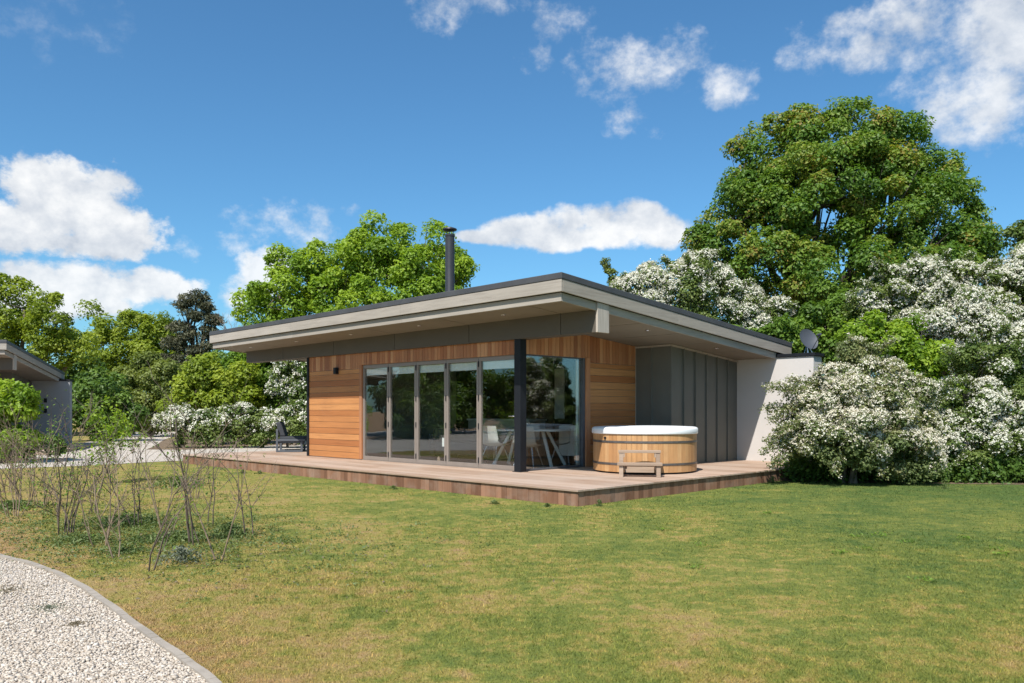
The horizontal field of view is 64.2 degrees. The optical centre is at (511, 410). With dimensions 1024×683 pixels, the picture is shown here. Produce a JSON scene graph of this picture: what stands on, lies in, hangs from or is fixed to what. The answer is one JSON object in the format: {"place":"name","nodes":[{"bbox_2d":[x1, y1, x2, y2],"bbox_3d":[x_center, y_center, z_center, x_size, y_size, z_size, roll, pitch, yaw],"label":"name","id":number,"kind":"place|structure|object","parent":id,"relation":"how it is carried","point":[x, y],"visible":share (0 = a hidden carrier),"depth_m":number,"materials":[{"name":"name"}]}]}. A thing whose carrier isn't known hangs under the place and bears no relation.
{"place":"outdoors","nodes":[
{"label":"outdoors","id":0,"kind":"place"},
{"bbox_2d":[0,432,306,468],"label":"gravel path","id":1,"kind":"structure","parent":0,"point":[159,439],"depth_m":26.26,"materials":[{"name":"grey gravel"}]},
{"bbox_2d":[72,366,151,441],"bbox_3d":[-18.062,-0.250,35.997,4.246,3.444,2.932,0,0,0],"label":"green bush","id":2,"kind":"object","parent":1,"relation":"on","point":[94,379],"visible":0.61,"depth_m":35.47,"materials":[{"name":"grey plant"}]},
{"bbox_2d":[258,399,306,447],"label":"hawthorn bush","id":3,"kind":"object","parent":1,"relation":"on","point":[295,425],"visible":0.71,"depth_m":29.11,"materials":[{"name":"grey plant"}]},
{"bbox_2d":[211,311,248,428],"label":"leafy tree","id":4,"kind":"object","parent":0,"point":[223,324],"visible":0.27,"depth_m":47.75,"materials":[{"name":"green plant"}]},
{"bbox_2d":[429,428,513,462],"bbox_3d":[-0.897,0.750,18.260,0.850,0.720,2.020,0,0,-45],"label":"sofa","id":5,"kind":"object","parent":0,"point":[463,441],"visible":0.74,"depth_m":17.87,"materials":[{"name":"fabric"}]},
{"bbox_2d":[467,418,546,455],"bbox_3d":[-0.161,0.660,20.820,0.660,0.900,2.260,0,0,-45],"label":"kitchen counter","id":6,"kind":"object","parent":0,"point":[500,423],"visible":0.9,"depth_m":20.27,"materials":[{"name":"grey plastic"}]},
{"bbox_2d":[0,412,1023,682],"bbox_3d":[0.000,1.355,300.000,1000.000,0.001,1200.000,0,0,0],"label":"lawn","id":7,"kind":"structure","parent":0,"point":[464,506],"depth_m":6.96,"materials":[{"name":"green plant"}]},
{"bbox_2d":[0,403,43,492],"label":"sapling","id":8,"kind":"object","parent":7,"relation":"on","point":[13,454],"visible":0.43,"depth_m":13.57,"materials":[{"name":"brown plant"}]},
{"bbox_2d":[0,378,44,462],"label":"green bush","id":9,"kind":"object","parent":7,"relation":"on","point":[16,398],"visible":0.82,"depth_m":20.81,"materials":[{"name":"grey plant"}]},
{"bbox_2d":[0,432,68,459],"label":"green bush","id":10,"kind":"object","parent":7,"relation":"on","point":[62,449],"visible":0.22,"depth_m":22.44,"materials":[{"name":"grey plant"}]},
{"bbox_2d":[0,396,78,499],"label":"sapling","id":11,"kind":"object","parent":7,"relation":"on","point":[12,447],"visible":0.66,"depth_m":12.05,"materials":[{"name":"brown plant"}]},
{"bbox_2d":[0,406,83,516],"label":"sapling","id":12,"kind":"object","parent":7,"relation":"on","point":[15,481],"visible":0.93,"depth_m":10.52,"materials":[{"name":"brown plant"}]},
{"bbox_2d":[0,403,98,506],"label":"sapling","id":13,"kind":"object","parent":7,"relation":"on","point":[34,479],"visible":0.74,"depth_m":11.48,"materials":[{"name":"brown plant"}]},
{"bbox_2d":[0,340,100,454],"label":"lodge","id":14,"kind":"structure","parent":7,"relation":"on","point":[19,364],"depth_m":31.56,"materials":[{"name":"paint"}]},
{"bbox_2d":[0,272,103,374],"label":"oak tree","id":15,"kind":"object","parent":7,"relation":"on","point":[25,324],"visible":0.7,"depth_m":41.34,"materials":[{"name":"green plant"}]},
{"bbox_2d":[0,499,104,515],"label":"weed clump","id":16,"kind":"object","parent":7,"relation":"on","point":[10,503],"visible":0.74,"depth_m":11.15,"materials":[{"name":"green plant"}]},
{"bbox_2d":[0,389,128,534],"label":"sapling","id":17,"kind":"object","parent":7,"relation":"on","point":[63,473],"visible":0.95,"depth_m":8.96,"materials":[{"name":"brown plant"}]},
{"bbox_2d":[8,532,143,551],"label":"weed clump","id":18,"kind":"object","parent":7,"relation":"on","point":[74,540],"visible":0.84,"depth_m":8.32,"materials":[{"name":"green plant"}]},
{"bbox_2d":[19,416,136,512],"bbox_3d":[-5.473,0.717,10.898,1.419,1.344,1.429,0,0,24],"label":"sapling","id":19,"kind":"object","parent":7,"relation":"on","point":[102,463],"visible":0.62,"depth_m":10.75,"materials":[{"name":"brown plant"}]},
{"bbox_2d":[64,352,109,398],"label":"green bush","id":20,"kind":"object","parent":7,"relation":"on","point":[72,370],"visible":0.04,"depth_m":47.77,"materials":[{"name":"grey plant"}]},
{"bbox_2d":[68,366,106,426],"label":"green bush","id":21,"kind":"object","parent":7,"relation":"on","point":[79,374],"visible":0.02,"depth_m":64.17,"materials":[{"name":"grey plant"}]},
{"bbox_2d":[0,558,206,682],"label":"gravel drive","id":22,"kind":"structure","parent":7,"relation":"on","point":[29,596],"depth_m":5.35,"materials":[{"name":"gravel"}]},
{"bbox_2d":[0,582,57,596],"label":"moss patch","id":23,"kind":"object","parent":22,"relation":"on","point":[4,590],"visible":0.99,"depth_m":6.12,"materials":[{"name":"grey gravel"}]},
{"bbox_2d":[15,596,91,616],"bbox_3d":[-3.171,1.337,5.569,0.412,0.033,0.606,0,0,20],"label":"moss patch","id":24,"kind":"object","parent":22,"relation":"on","point":[48,606],"visible":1,"depth_m":5.54,"materials":[{"name":"green plant"}]},
{"bbox_2d":[58,619,91,626],"bbox_3d":[-2.746,1.341,5.161,0.242,0.025,0.231,0,0,39],"label":"moss patch","id":25,"kind":"object","parent":22,"relation":"on","point":[75,623],"visible":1,"depth_m":5.14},
{"bbox_2d":[79,444,140,557],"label":"sapling","id":26,"kind":"object","parent":7,"relation":"on","point":[96,506],"visible":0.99,"depth_m":7.60,"materials":[{"name":"brown plant"}]},
{"bbox_2d":[46,542,173,564],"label":"weed clump","id":27,"kind":"object","parent":7,"relation":"on","point":[122,548],"visible":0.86,"depth_m":7.76,"materials":[{"name":"green plant"}]},
{"bbox_2d":[0,553,221,682],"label":"kerb","id":28,"kind":"structure","parent":7,"relation":"on","point":[208,676],"depth_m":5.11,"materials":[{"name":"concrete"}]},
{"bbox_2d":[63,432,160,546],"bbox_3d":[-3.929,0.791,8.150,0.912,1.193,0.664,0,0,-37],"label":"sapling","id":29,"kind":"object","parent":7,"relation":"on","point":[110,520],"visible":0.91,"depth_m":8.14,"materials":[{"name":"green plant"}]},
{"bbox_2d":[77,395,147,483],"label":"sapling","id":30,"kind":"object","parent":7,"relation":"on","point":[109,427],"visible":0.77,"depth_m":15.17,"materials":[{"name":"green plant"}]},
{"bbox_2d":[76,405,170,526],"bbox_3d":[-4.476,0.649,9.397,1.104,1.477,0.615,0,0,-23],"label":"sapling","id":31,"kind":"object","parent":7,"relation":"on","point":[138,490],"visible":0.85,"depth_m":9.43,"materials":[{"name":"brown plant"}]},
{"bbox_2d":[49,513,199,532],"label":"weed clump","id":32,"kind":"object","parent":7,"relation":"on","point":[122,517],"visible":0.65,"depth_m":9.60,"materials":[{"name":"green plant"}]},
{"bbox_2d":[78,308,184,390],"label":"oak tree","id":33,"kind":"object","parent":7,"relation":"on","point":[147,335],"visible":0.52,"depth_m":53.87,"materials":[{"name":"green plant"}]},
{"bbox_2d":[118,475,232,489],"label":"weed clump","id":34,"kind":"object","parent":7,"relation":"on","point":[175,484],"visible":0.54,"depth_m":14.46,"materials":[{"name":"green plant"}]},
{"bbox_2d":[118,385,234,532],"bbox_3d":[-3.657,0.545,9.126,1.374,1.684,0.722,0,0,-11],"label":"sapling","id":35,"kind":"object","parent":7,"relation":"on","point":[156,509],"visible":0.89,"depth_m":9.04,"materials":[{"name":"brown plant"}]},
{"bbox_2d":[117,529,237,551],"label":"weed clump","id":36,"kind":"object","parent":7,"relation":"on","point":[179,534],"visible":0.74,"depth_m":8.41,"materials":[{"name":"green plant"}]},
{"bbox_2d":[118,363,246,545],"bbox_3d":[-3.274,0.442,8.227,1.129,1.890,1.020,0,0,33],"label":"sapling","id":37,"kind":"object","parent":7,"relation":"on","point":[188,511],"visible":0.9,"depth_m":8.17,"materials":[{"name":"brown plant"}]},
{"bbox_2d":[145,545,219,565],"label":"weed clump","id":38,"kind":"object","parent":7,"relation":"on","point":[180,549],"visible":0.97,"depth_m":7.33,"materials":[{"name":"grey plant"}]},
{"bbox_2d":[148,464,220,570],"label":"sapling","id":39,"kind":"object","parent":7,"relation":"on","point":[170,521],"visible":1,"depth_m":6.84,"materials":[{"name":"brown plant"}]},
{"bbox_2d":[164,409,221,498],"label":"sapling","id":40,"kind":"object","parent":7,"relation":"on","point":[182,429],"visible":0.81,"depth_m":12.49,"materials":[{"name":"brown plant"}]},
{"bbox_2d":[159,288,226,380],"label":"pine tree","id":41,"kind":"object","parent":7,"relation":"on","point":[189,334],"visible":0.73,"depth_m":49.67,"materials":[{"name":"green plant"}]},
{"bbox_2d":[155,435,290,560],"bbox_3d":[-2.620,0.799,7.324,1.212,1.178,0.316,0,0,0],"label":"sapling","id":42,"kind":"object","parent":7,"relation":"on","point":[234,517],"visible":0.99,"depth_m":7.36,"materials":[{"name":"brown plant"}]},
{"bbox_2d":[194,410,254,525],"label":"sapling","id":43,"kind":"object","parent":7,"relation":"on","point":[214,478],"visible":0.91,"depth_m":9.56,"materials":[{"name":"brown plant"}]},
{"bbox_2d":[148,438,300,449],"bbox_3d":[-10.600,1.345,34.050,11.200,0.001,11.900,0,0,0],"label":"mulch bed","id":44,"kind":"object","parent":7,"relation":"on","point":[162,444],"visible":0.1,"depth_m":31.43,"materials":[{"name":"brown soil"}]},
{"bbox_2d":[108,350,184,436],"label":"green bush","id":45,"kind":"object","parent":44,"relation":"on","point":[140,365],"visible":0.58,"depth_m":41.32,"materials":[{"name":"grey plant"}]},
{"bbox_2d":[150,403,206,447],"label":"hawthorn bush","id":46,"kind":"object","parent":44,"relation":"on","point":[187,410],"visible":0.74,"depth_m":29.14,"materials":[{"name":"grey plant"}]},
{"bbox_2d":[154,352,266,426],"bbox_3d":[-11.862,-0.420,32.242,4.334,3.802,2.292,0,0,0],"label":"green bush","id":47,"kind":"object","parent":44,"relation":"on","point":[197,381],"visible":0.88,"depth_m":31.65,"materials":[{"name":"green leaf"},{"name":"grey brown bark"}]},
{"bbox_2d":[181,403,247,447],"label":"hawthorn bush","id":48,"kind":"object","parent":44,"relation":"on","point":[210,423],"visible":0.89,"depth_m":29.12,"materials":[{"name":"grey plant"}]},
{"bbox_2d":[218,351,305,442],"bbox_3d":[-9.626,-0.839,33.536,4.902,4.671,2.552,0,0,0],"label":"green bush","id":49,"kind":"object","parent":44,"relation":"on","point":[263,380],"visible":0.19,"depth_m":32.99,"materials":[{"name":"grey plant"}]},
{"bbox_2d":[200,521,253,541],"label":"weed clump","id":50,"kind":"object","parent":7,"relation":"on","point":[226,527],"visible":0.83,"depth_m":8.69,"materials":[{"name":"green plant"}]},
{"bbox_2d":[210,442,275,536],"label":"sapling","id":51,"kind":"object","parent":7,"relation":"on","point":[241,491],"visible":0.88,"depth_m":8.76,"materials":[{"name":"brown plant"}]},
{"bbox_2d":[227,402,274,447],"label":"hawthorn bush","id":52,"kind":"object","parent":7,"relation":"on","point":[253,416],"visible":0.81,"depth_m":29.23,"materials":[{"name":"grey plant"}]},
{"bbox_2d":[203,349,305,434],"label":"green bush","id":53,"kind":"object","parent":7,"relation":"on","point":[223,354],"visible":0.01,"depth_m":44.73,"materials":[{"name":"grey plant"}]},
{"bbox_2d":[0,499,524,603],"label":"weeds","id":54,"kind":"object","parent":7,"relation":"on","point":[141,529],"visible":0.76,"depth_m":8.48,"materials":[{"name":"green plant"}]},
{"bbox_2d":[264,360,306,445],"bbox_3d":[-8.107,-0.492,31.244,2.475,3.956,2.239,0,0,-32],"label":"hawthorn bush","id":55,"kind":"object","parent":7,"relation":"on","point":[293,387],"visible":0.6,"depth_m":30.96,"materials":[{"name":"grey plant"}]},
{"bbox_2d":[0,511,576,635],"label":"leaf litter","id":56,"kind":"object","parent":7,"relation":"on","point":[203,553],"visible":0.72,"depth_m":7.56,"materials":[{"name":"brown plant"}]},
{"bbox_2d":[229,209,479,365],"bbox_3d":[-6.343,-3.303,32.859,10.239,9.694,4.859,0,0,0],"label":"maple tree","id":57,"kind":"object","parent":7,"relation":"on","point":[400,266],"visible":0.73,"depth_m":32.01,"materials":[{"name":"green plant"}]},
{"bbox_2d":[183,449,798,506],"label":"timber deck","id":58,"kind":"structure","parent":7,"relation":"on","point":[581,486],"depth_m":14.30,"materials":[{"name":"brown wood"}]},
{"bbox_2d":[276,422,306,451],"bbox_3d":[-6.029,0.711,22.359,0.772,0.816,0.755,0,0,-8],"label":"lounge chair","id":59,"kind":"object","parent":58,"relation":"on","point":[283,434],"visible":0.93,"depth_m":22.03,"materials":[{"name":"grey metal"}]},
{"bbox_2d":[209,227,823,471],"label":"lodge","id":60,"kind":"structure","parent":58,"relation":"on","point":[400,380],"depth_m":17.30,"materials":[{"name":"paint"}]},
{"bbox_2d":[363,364,388,460],"bbox_3d":[-3.014,0.040,18.243,0.093,2.126,0.967,0,0,-45],"label":"door panel","id":61,"kind":"structure","parent":60,"relation":"in","point":[380,369],"depth_m":18.43,"materials":[{"name":"beige metal"}]},
{"bbox_2d":[388,362,415,462],"bbox_3d":[-2.341,0.040,17.547,0.113,2.126,0.983,0,0,-45],"label":"door panel","id":62,"kind":"structure","parent":60,"relation":"in","point":[397,369],"depth_m":17.66,"materials":[{"name":"beige metal"}]},
{"bbox_2d":[415,360,445,464],"bbox_3d":[-1.654,0.040,16.855,0.113,2.126,0.983,0,0,-45],"label":"door panel","id":63,"kind":"structure","parent":60,"relation":"in","point":[427,366],"depth_m":17.03,"materials":[{"name":"beige metal"}]},
{"bbox_2d":[445,358,478,467],"bbox_3d":[-0.968,0.040,16.164,0.113,2.126,0.983,0,0,-45],"label":"door panel","id":64,"kind":"structure","parent":60,"relation":"in","point":[459,365],"depth_m":16.31,"materials":[{"name":"beige metal"}]},
{"bbox_2d":[478,355,513,469],"bbox_3d":[-0.270,0.040,15.417,0.170,2.126,1.073,0,0,-45],"label":"door panel","id":65,"kind":"structure","parent":60,"relation":"in","point":[507,362],"depth_m":15.72,"materials":[{"name":"beige metal"}]},
{"bbox_2d":[483,426,510,465],"bbox_3d":[-0.351,0.706,16.194,0.470,0.814,0.524,0,0,37],"label":"dining chair","id":66,"kind":"object","parent":60,"relation":"on","point":[490,436],"visible":0.77,"depth_m":16.00,"materials":[{"name":"grey plastic"}]},
{"bbox_2d":[512,424,540,461],"bbox_3d":[0.328,0.706,17.430,0.524,0.814,0.470,0,0,-35],"label":"dining chair","id":67,"kind":"object","parent":60,"relation":"on","point":[537,433],"visible":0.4,"depth_m":17.52,"materials":[{"name":"metal"}]},
{"bbox_2d":[513,426,543,467],"bbox_3d":[0.306,0.706,15.674,0.470,0.814,0.524,0,0,25],"label":"dining chair","id":68,"kind":"object","parent":60,"relation":"on","point":[530,439],"visible":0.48,"depth_m":15.44,"materials":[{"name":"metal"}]},
{"bbox_2d":[492,428,570,466],"bbox_3d":[0.350,0.750,16.539,1.500,0.750,0.860,0,0,25],"label":"dining table","id":69,"kind":"object","parent":60,"relation":"on","point":[542,431],"visible":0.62,"depth_m":16.50,"materials":[{"name":"white paint"}]},
{"bbox_2d":[526,354,584,470],"bbox_3d":[0.806,0.037,15.651,1.698,2.157,0.122,0,0,-45],"label":"window","id":70,"kind":"structure","parent":60,"relation":"in","point":[582,360],"depth_m":16.18,"materials":[{"name":"grey metal"}]},
{"bbox_2d":[555,369,564,418],"bbox_3d":[1.192,-0.420,20.400,0.030,1.250,0.320,0,0,-45],"label":"wall screen","id":71,"kind":"object","parent":60,"relation":"attached to","point":[559,393],"depth_m":20.37,"materials":[{"name":"white paint"}]},
{"bbox_2d":[551,439,578,464],"bbox_3d":[1.100,0.706,16.934,0.470,0.814,0.524,0,0,30],"label":"dining chair","id":72,"kind":"object","parent":60,"relation":"on","point":[556,442],"visible":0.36,"depth_m":16.83,"materials":[{"name":"metal"}]},
{"bbox_2d":[559,425,578,463],"bbox_3d":[1.333,0.705,16.796,0.462,0.800,0.580,0,0,-45],"label":"wall cabinet","id":73,"kind":"object","parent":60,"relation":"on","point":[567,450],"depth_m":16.68,"materials":[{"name":"white paint"}]},
{"bbox_2d":[559,426,569,455],"bbox_3d":[1.079,0.615,16.739,0.020,0.610,0.292,0,0,-45],"label":"door","id":74,"kind":"structure","parent":73,"relation":"in","point":[564,436],"depth_m":16.73,"materials":[{"name":"white paint"}]},
{"bbox_2d":[570,426,578,455],"bbox_3d":[1.281,0.615,16.534,0.020,0.610,0.272,0,0,-45],"label":"door","id":75,"kind":"structure","parent":73,"relation":"in","point":[573,428],"depth_m":16.55,"materials":[{"name":"white paint"}]},
{"bbox_2d":[800,329,821,352],"bbox_3d":[6.386,-1.495,17.432,0.430,0.539,0.476,0,0,0],"label":"satellite dish","id":76,"kind":"object","parent":60,"relation":"on","point":[809,339],"visible":0.98,"depth_m":17.59,"materials":[{"name":"metal"}]},
{"bbox_2d":[617,450,662,477],"bbox_3d":[2.171,0.900,13.880,0.750,0.437,0.470,0,0,8],"label":"tub step","id":77,"kind":"object","parent":58,"relation":"on","point":[621,464],"visible":1,"depth_m":13.87,"materials":[{"name":"beige wood"}]},
{"bbox_2d":[592,425,697,473],"bbox_3d":[2.465,0.699,15.186,1.950,0.840,1.950,0,0,-45],"label":"hot tub","id":78,"kind":"object","parent":58,"relation":"on","point":[676,446],"visible":0.88,"depth_m":14.38,"materials":[{"name":"brown wood"}]},
{"bbox_2d":[488,499,499,504],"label":"weed tuft","id":79,"kind":"object","parent":7,"relation":"on","point":[493,502],"visible":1,"depth_m":11.81,"materials":[{"name":"green plant"}]},
{"bbox_2d":[539,503,552,507],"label":"weed tuft","id":80,"kind":"object","parent":7,"relation":"on","point":[547,505],"visible":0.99,"depth_m":11.44,"materials":[{"name":"green plant"}]},
{"bbox_2d":[593,499,603,506],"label":"weed tuft","id":81,"kind":"object","parent":7,"relation":"on","point":[599,501],"visible":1,"depth_m":11.54,"materials":[{"name":"green plant"}]},
{"bbox_2d":[768,476,779,482],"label":"weed tuft","id":82,"kind":"object","parent":7,"relation":"on","point":[773,478],"visible":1,"depth_m":15.30,"materials":[{"name":"green plant"}]},
{"bbox_2d":[656,511,1009,582],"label":"lawn weeds","id":83,"kind":"object","parent":7,"relation":"on","point":[967,537],"visible":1,"depth_m":7.94,"materials":[{"name":"green plant"}]},
{"bbox_2d":[757,332,950,484],"bbox_3d":[6.179,0.023,15.007,3.502,2.921,2.044,0,0,0],"label":"hawthorn bush","id":84,"kind":"object","parent":7,"relation":"on","point":[857,416],"visible":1,"depth_m":14.68,"materials":[{"name":"grey plant"}]},
{"bbox_2d":[782,442,1023,484],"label":"hedge bed","id":85,"kind":"object","parent":7,"relation":"on","point":[1018,482],"visible":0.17,"depth_m":15.31,"materials":[{"name":"brown soil"}]},
{"bbox_2d":[600,257,617,285],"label":"green bush","id":86,"kind":"object","parent":85,"relation":"on","point":[607,269],"visible":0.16,"depth_m":23.93,"materials":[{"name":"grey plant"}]},
{"bbox_2d":[608,247,799,331],"bbox_3d":[5.339,-1.570,22.960,5.482,6.086,2.216,0,0,0],"label":"hawthorn bush","id":87,"kind":"object","parent":85,"relation":"on","point":[691,270],"visible":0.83,"depth_m":22.41,"materials":[{"name":"grey plant"}]},
{"bbox_2d":[732,288,881,375],"bbox_3d":[7.821,-0.963,22.452,4.797,4.904,1.955,0,0,0],"label":"green bush","id":88,"kind":"object","parent":85,"relation":"on","point":[791,329],"visible":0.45,"depth_m":22.11,"materials":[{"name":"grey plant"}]},
{"bbox_2d":[678,95,1008,399],"bbox_3d":[11.669,-4.689,28.357,11.591,12.537,6.246,0,0,0],"label":"sycamore tree","id":89,"kind":"object","parent":85,"relation":"on","point":[781,196],"visible":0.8,"depth_m":27.54,"materials":[{"name":"green plant"}]},
{"bbox_2d":[763,445,1023,483],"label":"undergrowth","id":90,"kind":"object","parent":85,"relation":"on","point":[805,468],"visible":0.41,"depth_m":15.34,"materials":[{"name":"green plant"}]},
{"bbox_2d":[832,309,967,425],"bbox_3d":[8.283,-0.339,17.358,2.815,3.632,1.419,0,0,0],"label":"green bush","id":91,"kind":"object","parent":85,"relation":"on","point":[915,358],"visible":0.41,"depth_m":17.13,"materials":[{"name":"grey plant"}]},
{"bbox_2d":[836,243,1023,404],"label":"hawthorn bush","id":92,"kind":"object","parent":85,"relation":"on","point":[943,287],"visible":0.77,"depth_m":21.28,"materials":[{"name":"grey plant"}]},
{"bbox_2d":[917,319,1023,473],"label":"hawthorn bush","id":93,"kind":"object","parent":85,"relation":"on","point":[986,422],"visible":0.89,"depth_m":15.51,"materials":[{"name":"grey plant"}]},
{"bbox_2d":[939,219,1023,414],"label":"green bush","id":94,"kind":"object","parent":85,"relation":"on","point":[1013,231],"visible":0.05,"depth_m":24.40,"materials":[{"name":"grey plant"}]},
{"bbox_2d":[938,480,955,488],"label":"weed tuft","id":95,"kind":"object","parent":7,"relation":"on","point":[944,485],"visible":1,"depth_m":14.15,"materials":[{"name":"green plant"}]},
{"bbox_2d":[0,0,1023,410],"label":"sky","id":96,"kind":"structure","parent":0,"point":[152,152],"materials":[{"name":"blue"}]}
]}

